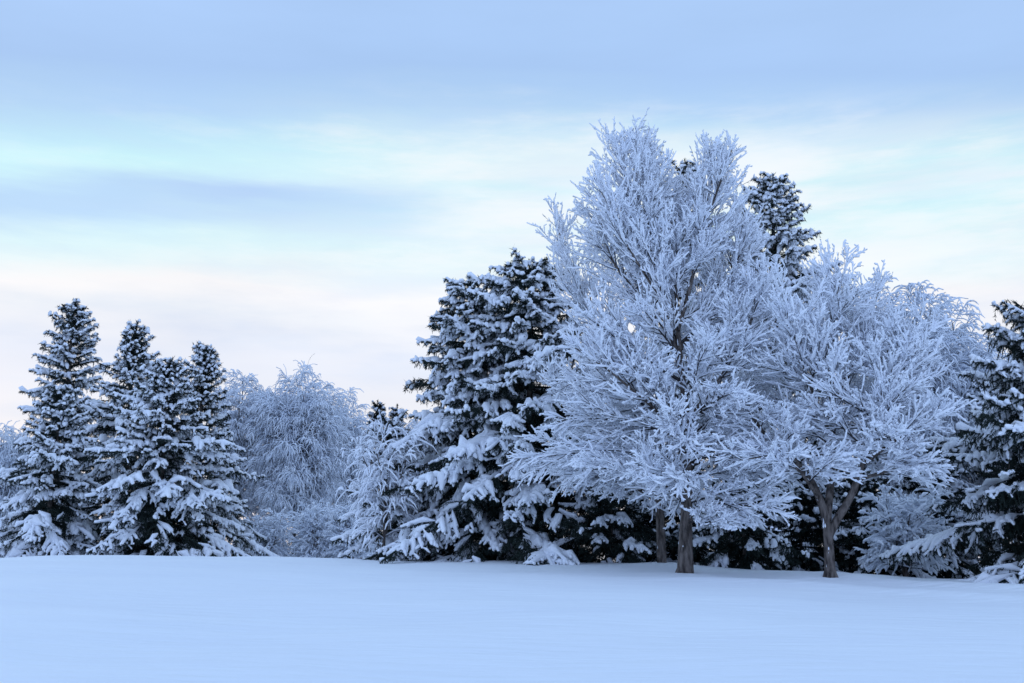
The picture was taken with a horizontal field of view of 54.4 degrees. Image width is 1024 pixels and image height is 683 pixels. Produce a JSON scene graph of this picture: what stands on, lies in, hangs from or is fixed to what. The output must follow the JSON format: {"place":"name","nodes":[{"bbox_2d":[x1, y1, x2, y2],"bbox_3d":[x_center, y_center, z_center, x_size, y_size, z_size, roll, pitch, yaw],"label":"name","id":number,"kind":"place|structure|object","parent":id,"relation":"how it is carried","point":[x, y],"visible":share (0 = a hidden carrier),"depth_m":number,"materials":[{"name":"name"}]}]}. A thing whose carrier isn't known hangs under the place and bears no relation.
{"place":"outdoors","nodes":[
{"label":"outdoors","id":0,"kind":"place"},
{"bbox_2d":[0,555,1023,682],"bbox_3d":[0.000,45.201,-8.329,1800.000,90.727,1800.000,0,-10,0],"label":"ground","id":1,"kind":"structure","parent":0,"point":[146,619],"depth_m":11.98,"materials":[{"name":"white snow"}]},
{"bbox_2d":[0,420,34,517],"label":"birch tree","id":2,"kind":"object","parent":1,"relation":"on","point":[9,455],"visible":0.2,"depth_m":41.10,"materials":[{"name":"grey plant"}]},
{"bbox_2d":[0,383,109,557],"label":"spruce tree","id":3,"kind":"object","parent":1,"relation":"on","point":[34,532],"visible":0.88,"depth_m":32.18,"materials":[{"name":"green plant"}]},
{"bbox_2d":[0,298,118,545],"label":"spruce tree","id":4,"kind":"object","parent":1,"relation":"on","point":[62,357],"visible":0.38,"depth_m":38.13,"materials":[{"name":"green plant"}]},
{"bbox_2d":[55,319,185,554],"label":"spruce tree","id":5,"kind":"object","parent":1,"relation":"on","point":[133,347],"visible":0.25,"depth_m":35.76,"materials":[{"name":"green plant"}]},
{"bbox_2d":[83,356,249,556],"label":"spruce tree","id":6,"kind":"object","parent":1,"relation":"on","point":[189,499],"visible":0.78,"depth_m":31.20,"materials":[{"name":"green plant"}]},
{"bbox_2d":[100,341,279,556],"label":"spruce tree","id":7,"kind":"object","parent":1,"relation":"on","point":[206,373],"visible":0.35,"depth_m":33.81,"materials":[{"name":"green plant"}]},
{"bbox_2d":[203,367,274,551],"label":"birch tree","id":8,"kind":"object","parent":1,"relation":"on","point":[240,414],"visible":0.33,"depth_m":42.41,"materials":[{"name":"grey plant"}]},
{"bbox_2d":[240,507,295,556],"bbox_3d":[-9.213,7.483,37.817,2.221,2.429,2.368,10,-14,-43],"label":"snowy bush","id":9,"kind":"object","parent":1,"relation":"on","point":[282,547],"visible":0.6,"depth_m":37.59,"materials":[{"name":"white snow"}]},
{"bbox_2d":[233,354,362,554],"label":"birch tree","id":10,"kind":"object","parent":1,"relation":"on","point":[298,458],"visible":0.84,"depth_m":41.15,"materials":[{"name":"grey plant"}]},
{"bbox_2d":[281,498,345,557],"bbox_3d":[-7.265,7.203,37.194,2.482,2.618,2.557,0,-10,0],"label":"snowy bush","id":11,"kind":"object","parent":1,"relation":"on","point":[310,543],"visible":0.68,"depth_m":36.78,"materials":[{"name":"white snow"}]},
{"bbox_2d":[321,496,381,558],"bbox_3d":[-5.839,6.980,36.406,2.259,2.648,2.035,5,-12,-26],"label":"snowy bush","id":12,"kind":"object","parent":1,"relation":"on","point":[335,530],"visible":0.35,"depth_m":36.10,"materials":[{"name":"white snow"}]},
{"bbox_2d":[330,387,379,558],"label":"birch tree","id":13,"kind":"object","parent":1,"relation":"on","point":[358,420],"visible":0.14,"depth_m":44.30,"materials":[{"name":"grey plant"}]},
{"bbox_2d":[335,409,426,558],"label":"spruce tree","id":14,"kind":"object","parent":1,"relation":"on","point":[397,511],"visible":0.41,"depth_m":27.05,"materials":[{"name":"green plant"}]},
{"bbox_2d":[365,399,397,549],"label":"spruce tree","id":15,"kind":"object","parent":1,"relation":"on","point":[376,407],"visible":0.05,"depth_m":51.95,"materials":[{"name":"green plant"}]},
{"bbox_2d":[335,410,437,551],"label":"birch tree","id":16,"kind":"object","parent":1,"relation":"on","point":[364,488],"visible":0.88,"depth_m":26.45,"materials":[{"name":"grey plant"}]},
{"bbox_2d":[377,404,417,553],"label":"spruce tree","id":17,"kind":"object","parent":1,"relation":"on","point":[393,413],"visible":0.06,"depth_m":54.01,"materials":[{"name":"green plant"}]},
{"bbox_2d":[372,409,450,559],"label":"birch tree","id":18,"kind":"object","parent":1,"relation":"on","point":[412,426],"visible":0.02,"depth_m":45.31,"materials":[{"name":"grey plant"}]},
{"bbox_2d":[330,276,561,561],"bbox_3d":[-1.145,2.966,28.646,6.672,10.244,8.046,-10,-15,44],"label":"spruce tree","id":19,"kind":"object","parent":1,"relation":"on","point":[449,377],"visible":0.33,"depth_m":27.47,"materials":[{"name":"green plant"}]},
{"bbox_2d":[360,247,706,565],"bbox_3d":[0.297,3.011,27.201,7.851,11.440,8.825,-8,-13,37],"label":"spruce tree","id":20,"kind":"object","parent":1,"relation":"on","point":[511,330],"visible":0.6,"depth_m":25.92,"materials":[{"name":"green plant"}]},
{"bbox_2d":[525,193,702,562],"bbox_3d":[2.679,0.951,24.211,3.762,9.285,4.387,-5,-12,27],"label":"maple tree","id":21,"kind":"object","parent":1,"relation":"on","point":[576,288],"visible":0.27,"depth_m":23.83,"materials":[{"name":"grey plant"}]},
{"bbox_2d":[553,464,696,562],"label":"spruce tree","id":22,"kind":"object","parent":1,"relation":"on","point":[608,520],"visible":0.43,"depth_m":25.03,"materials":[{"name":"green plant"}]},
{"bbox_2d":[498,107,808,572],"bbox_3d":[3.053,0.037,21.761,6.726,10.299,5.604,0,-10,0],"label":"maple tree","id":23,"kind":"object","parent":1,"relation":"on","point":[649,238],"visible":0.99,"depth_m":21.03,"materials":[{"name":"grey plant"}]},
{"bbox_2d":[617,467,739,565],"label":"spruce tree","id":24,"kind":"object","parent":1,"relation":"on","point":[671,556],"visible":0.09,"depth_m":26.25,"materials":[{"name":"green plant"}]},
{"bbox_2d":[624,159,735,567],"bbox_3d":[5.999,1.567,33.526,6.919,16.224,7.563,-4,-11,21],"label":"spruce tree","id":25,"kind":"object","parent":1,"relation":"on","point":[684,164],"visible":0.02,"depth_m":33.39,"materials":[{"name":"green plant"}]},
{"bbox_2d":[692,474,814,569],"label":"spruce tree","id":26,"kind":"object","parent":1,"relation":"on","point":[765,543],"visible":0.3,"depth_m":24.11,"materials":[{"name":"green plant"}]},
{"bbox_2d":[675,171,947,571],"bbox_3d":[9.074,1.907,30.592,9.342,15.305,9.434,0,-10,0],"label":"spruce tree","id":27,"kind":"object","parent":1,"relation":"on","point":[789,237],"visible":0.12,"depth_m":31.53,"materials":[{"name":"green plant"}]},
{"bbox_2d":[745,469,884,574],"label":"spruce tree","id":28,"kind":"object","parent":1,"relation":"on","point":[802,530],"visible":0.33,"depth_m":25.03,"materials":[{"name":"green plant"}]},
{"bbox_2d":[701,239,976,577],"bbox_3d":[6.271,1.302,20.148,5.434,7.276,4.211,0,-10,0],"label":"maple tree","id":29,"kind":"object","parent":1,"relation":"on","point":[816,348],"visible":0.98,"depth_m":19.67,"materials":[{"name":"grey plant"}]},
{"bbox_2d":[810,456,935,577],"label":"spruce tree","id":30,"kind":"object","parent":1,"relation":"on","point":[870,485],"visible":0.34,"depth_m":24.72,"materials":[{"name":"green plant"}]},
{"bbox_2d":[836,277,911,542],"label":"birch tree","id":31,"kind":"object","parent":1,"relation":"on","point":[885,287],"visible":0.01,"depth_m":31.41,"materials":[{"name":"grey plant"}]},
{"bbox_2d":[853,480,966,576],"bbox_3d":[9.329,4.388,23.575,2.316,2.538,2.323,4,-11,-22],"label":"snowy bush","id":32,"kind":"object","parent":1,"relation":"on","point":[902,513],"visible":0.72,"depth_m":23.31,"materials":[{"name":"white snow"}]},
{"bbox_2d":[846,280,993,561],"bbox_3d":[12.144,2.670,29.167,4.391,9.128,4.098,0,-10,0],"label":"birch tree","id":33,"kind":"object","parent":1,"relation":"on","point":[952,381],"visible":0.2,"depth_m":28.66,"materials":[{"name":"grey plant"}]},
{"bbox_2d":[880,450,994,578],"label":"spruce tree","id":34,"kind":"object","parent":1,"relation":"on","point":[958,566],"visible":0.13,"depth_m":25.08,"materials":[{"name":"green plant"}]},
{"bbox_2d":[878,300,1023,583],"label":"spruce tree","id":35,"kind":"object","parent":1,"relation":"on","point":[994,439],"visible":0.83,"depth_m":20.77,"materials":[{"name":"green plant"}]},
{"bbox_2d":[916,296,1022,559],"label":"birch tree","id":36,"kind":"object","parent":1,"relation":"on","point":[985,354],"visible":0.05,"depth_m":29.79,"materials":[{"name":"grey plant"}]},
{"bbox_2d":[943,383,1023,578],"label":"spruce tree","id":37,"kind":"object","parent":1,"relation":"on","point":[975,406],"visible":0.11,"depth_m":27.25,"materials":[{"name":"green plant"}]},
{"bbox_2d":[0,0,1023,572],"label":"sky","id":38,"kind":"structure","parent":0,"point":[269,184],"materials":[{"name":"blue"}]}
]}

